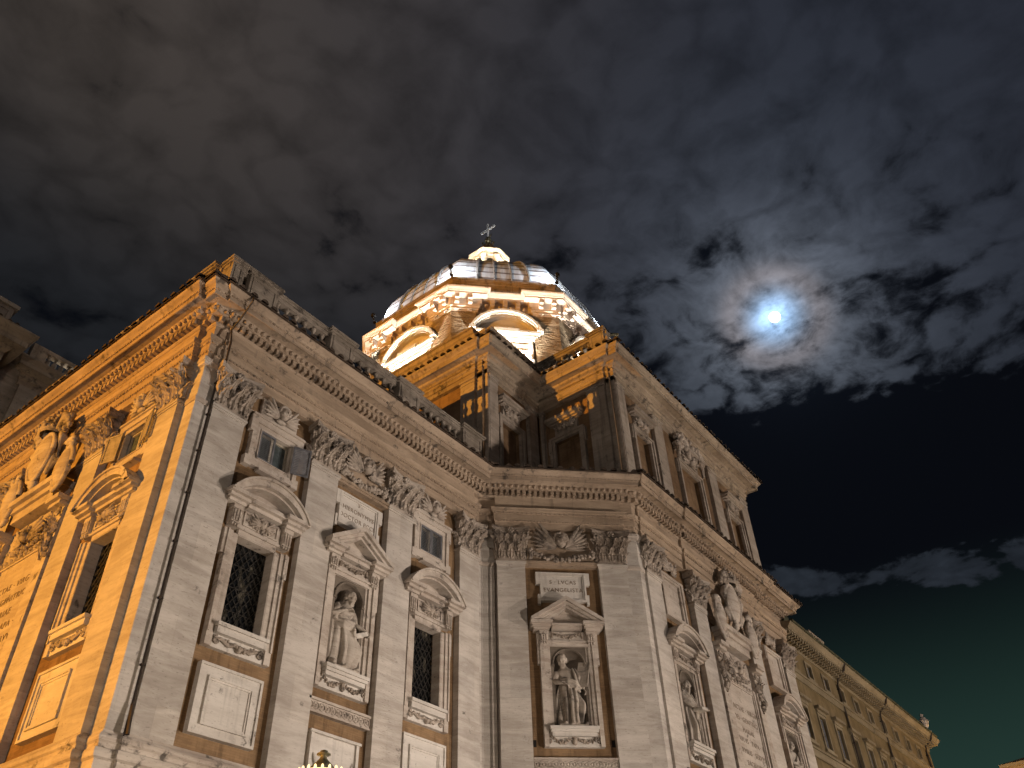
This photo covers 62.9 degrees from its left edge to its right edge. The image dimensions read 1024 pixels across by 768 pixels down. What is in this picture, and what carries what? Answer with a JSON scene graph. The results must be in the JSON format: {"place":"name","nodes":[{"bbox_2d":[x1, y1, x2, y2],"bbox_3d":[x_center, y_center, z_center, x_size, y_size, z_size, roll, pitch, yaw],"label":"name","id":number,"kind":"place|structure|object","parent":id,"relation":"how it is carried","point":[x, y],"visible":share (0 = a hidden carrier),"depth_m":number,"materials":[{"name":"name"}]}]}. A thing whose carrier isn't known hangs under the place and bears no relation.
{"place":"outdoors","nodes":[
{"label":"outdoors","id":0,"kind":"place"},
{"bbox_2d":[0,295,76,422],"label":"building","id":1,"kind":"structure","parent":0,"point":[26,378],"depth_m":40.03,"materials":[{"name":"stone"}]},
{"bbox_2d":[299,750,341,767],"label":"street lamp","id":2,"kind":"object","parent":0,"point":[322,761],"visible":1,"depth_m":11.97,"materials":[{"name":"metal"}]},
{"bbox_2d":[0,224,817,767],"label":"church","id":3,"kind":"structure","parent":0,"point":[490,484],"depth_m":28.66,"materials":[{"name":"stone"}]},
{"bbox_2d":[42,465,140,660],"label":"window","id":4,"kind":"structure","parent":3,"relation":"in","point":[101,507],"depth_m":23.36,"materials":[{"name":"stone"}]},
{"bbox_2d":[99,390,155,468],"bbox_3d":[-11.579,1.357,25.795,2.406,2.763,0.680,-28,-47,27],"label":"small window","id":5,"kind":"structure","parent":3,"relation":"in","point":[144,405],"depth_m":25.92,"materials":[{"name":"stone"}]},
{"bbox_2d":[199,476,311,668],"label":"window","id":6,"kind":"structure","parent":3,"relation":"in","point":[265,515],"depth_m":23.79,"materials":[{"name":"stone"}]},
{"bbox_2d":[240,397,311,491],"bbox_3d":[-7.353,1.811,26.527,0.680,2.763,2.211,-28,-47,27],"label":"small window","id":7,"kind":"structure","parent":3,"relation":"in","point":[267,457],"depth_m":26.47,"materials":[{"name":"stone"}]},
{"bbox_2d":[327,591,369,673],"bbox_3d":[-5.066,7.581,25.645,0.816,2.664,1.585,-28,-47,27],"label":"statue","id":8,"kind":"object","parent":3,"relation":"on","point":[345,650],"visible":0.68,"depth_m":25.38,"materials":[{"name":"stone"}]},
{"bbox_2d":[371,313,376,323],"bbox_3d":[-9.210,-4.366,55.759,0.328,0.764,0.428,-28,-47,27],"label":"floodlight","id":9,"kind":"object","parent":3,"relation":"attached to","point":[373,315],"visible":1,"depth_m":55.74,"materials":[{"name":"metal"}]},
{"bbox_2d":[380,325,437,371],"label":"drum window","id":10,"kind":"structure","parent":3,"relation":"in","point":[416,341],"depth_m":51.53,"materials":[{"name":"white stone"}]},
{"bbox_2d":[411,493,451,575],"bbox_3d":[-2.914,5.448,30.999,0.680,2.763,2.060,-28,-47,27],"label":"small window","id":11,"kind":"structure","parent":3,"relation":"in","point":[429,515],"depth_m":30.97,"materials":[{"name":"stone"}]},
{"bbox_2d":[403,568,467,734],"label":"window","id":12,"kind":"structure","parent":3,"relation":"in","point":[434,598],"depth_m":28.39,"materials":[{"name":"stone"}]},
{"bbox_2d":[448,264,452,276],"bbox_3d":[-3.829,-7.185,52.711,0.328,0.764,0.428,-28,-47,27],"label":"floodlight","id":13,"kind":"object","parent":3,"relation":"attached to","point":[450,266],"visible":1,"depth_m":52.67,"materials":[{"name":"metal"}]},
{"bbox_2d":[469,308,543,362],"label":"drum window","id":14,"kind":"structure","parent":3,"relation":"in","point":[516,326],"depth_m":50.41,"materials":[{"name":"white stone"}]},
{"bbox_2d":[498,393,529,466],"bbox_3d":[0.020,2.706,38.581,0.720,4.350,2.120,-28,-47,27],"label":"attic window","id":15,"kind":"structure","parent":3,"relation":"in","point":[511,414],"depth_m":39.19,"materials":[{"name":"stone"}]},
{"bbox_2d":[555,272,559,283],"bbox_3d":[2.870,-6.778,53.505,0.414,0.764,0.341,-28,-47,27],"label":"floodlight","id":16,"kind":"object","parent":3,"relation":"attached to","point":[557,274],"visible":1,"depth_m":53.48,"materials":[{"name":"metal"}]},
{"bbox_2d":[544,404,589,469],"bbox_3d":[2.643,3.217,39.304,2.120,4.350,0.720,-28,-47,27],"label":"attic window","id":17,"kind":"structure","parent":3,"relation":"in","point":[574,452],"depth_m":39.91,"materials":[{"name":"stone"}]},
{"bbox_2d":[552,654,589,725],"bbox_3d":[2.154,10.990,30.003,1.490,2.692,0.873,3,-41,-7],"label":"statue","id":18,"kind":"object","parent":3,"relation":"on","point":[570,702],"visible":0.89,"depth_m":29.81,"materials":[{"name":"stone"}]},
{"bbox_2d":[570,336,586,355],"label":"drum window","id":19,"kind":"structure","parent":3,"relation":"in","point":[579,338],"depth_m":51.73,"materials":[{"name":"white stone"}]},
{"bbox_2d":[627,404,661,484],"bbox_3d":[6.305,3.241,39.505,0.720,4.350,2.120,-28,-47,27],"label":"attic window","id":20,"kind":"structure","parent":3,"relation":"in","point":[641,424],"depth_m":40.12,"materials":[{"name":"stone"}]},
{"bbox_2d":[672,432,712,524],"bbox_3d":[9.321,5.178,42.908,0.836,5.636,3.135,-28,-47,27],"label":"attic window","id":21,"kind":"structure","parent":3,"relation":"in","point":[689,458],"depth_m":43.41,"materials":[{"name":"stone"}]},
{"bbox_2d":[681,680,709,744],"bbox_3d":[6.888,12.507,31.901,1.024,2.558,1.237,-28,-47,27],"label":"statue","id":22,"kind":"object","parent":3,"relation":"on","point":[692,709],"visible":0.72,"depth_m":31.73,"materials":[{"name":"stone"}]},
{"bbox_2d":[720,490,751,559],"bbox_3d":[12.315,8.165,45.559,0.720,4.350,2.120,-28,-47,27],"label":"attic window","id":23,"kind":"structure","parent":3,"relation":"in","point":[733,505],"depth_m":46.20,"materials":[{"name":"stone"}]},
{"bbox_2d":[788,741,803,767],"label":"statue","id":24,"kind":"object","parent":3,"relation":"on","point":[797,763],"visible":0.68,"depth_m":38.35,"materials":[{"name":"stone"}]},
{"bbox_2d":[0,0,1023,767],"label":"sky","id":25,"kind":"structure","parent":0,"point":[692,173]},
{"bbox_2d":[769,311,780,322],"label":"moon","id":26,"kind":"object","parent":25,"relation":"in","point":[774,316],"visible":1,"depth_m":4261.81,"materials":[{"name":"white"}]},
{"bbox_2d":[780,617,939,767],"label":"palace","id":27,"kind":"structure","parent":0,"point":[856,719],"depth_m":48.10,"materials":[{"name":"paint"}]},
{"bbox_2d":[799,692,819,746],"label":"window","id":28,"kind":"structure","parent":27,"relation":"in","point":[805,700],"depth_m":42.48,"materials":[{"name":"stone"}]},
{"bbox_2d":[803,661,817,684],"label":"mezzanine window","id":29,"kind":"structure","parent":27,"relation":"in","point":[805,663],"depth_m":45.66,"materials":[{"name":"stone"}]},
{"bbox_2d":[813,704,837,757],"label":"window","id":30,"kind":"structure","parent":27,"relation":"in","point":[821,712],"depth_m":43.80,"materials":[{"name":"stone"}]},
{"bbox_2d":[820,673,834,696],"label":"mezzanine window","id":31,"kind":"structure","parent":27,"relation":"in","point":[822,676],"depth_m":47.12,"materials":[{"name":"stone"}]},
{"bbox_2d":[831,716,854,767],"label":"window","id":32,"kind":"structure","parent":27,"relation":"in","point":[838,724],"depth_m":45.29,"materials":[{"name":"stone"}]},
{"bbox_2d":[836,685,849,707],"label":"mezzanine window","id":33,"kind":"structure","parent":27,"relation":"in","point":[841,690],"depth_m":48.71,"materials":[{"name":"stone"}]},
{"bbox_2d":[847,727,865,767],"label":"window","id":34,"kind":"structure","parent":27,"relation":"in","point":[856,734],"depth_m":46.86,"materials":[{"name":"stone"}]},
{"bbox_2d":[851,697,864,718],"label":"mezzanine window","id":35,"kind":"structure","parent":27,"relation":"in","point":[853,699],"depth_m":50.10,"materials":[{"name":"stone"}]},
{"bbox_2d":[862,738,877,767],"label":"window","id":36,"kind":"structure","parent":27,"relation":"in","point":[869,744],"depth_m":48.40,"materials":[{"name":"stone"}]},
{"bbox_2d":[865,707,878,728],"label":"mezzanine window","id":37,"kind":"structure","parent":27,"relation":"in","point":[867,710],"depth_m":51.56,"materials":[{"name":"stone"}]},
{"bbox_2d":[876,748,889,767],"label":"window","id":38,"kind":"structure","parent":27,"relation":"in","point":[883,754],"depth_m":50.00,"materials":[{"name":"stone"}]},
{"bbox_2d":[879,717,891,737],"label":"mezzanine window","id":39,"kind":"structure","parent":27,"relation":"in","point":[879,717],"depth_m":53.07,"materials":[{"name":"stone"}]},
{"bbox_2d":[890,757,902,767],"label":"window","id":40,"kind":"structure","parent":27,"relation":"in","point":[898,762],"depth_m":51.46,"materials":[{"name":"stone"}]},
{"bbox_2d":[891,727,903,746],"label":"mezzanine window","id":41,"kind":"structure","parent":27,"relation":"in","point":[893,729],"depth_m":54.50,"materials":[{"name":"stone"}]},
{"bbox_2d":[903,736,915,755],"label":"mezzanine window","id":42,"kind":"structure","parent":27,"relation":"in","point":[905,738],"depth_m":56.01,"materials":[{"name":"stone"}]},
{"bbox_2d":[915,744,926,763],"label":"mezzanine window","id":43,"kind":"structure","parent":27,"relation":"in","point":[916,746],"depth_m":57.52,"materials":[{"name":"stone"}]},
{"bbox_2d":[999,757,1023,767],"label":"house","id":44,"kind":"structure","parent":0,"point":[1018,763],"depth_m":70.56,"materials":[{"name":"paint"}]}
]}

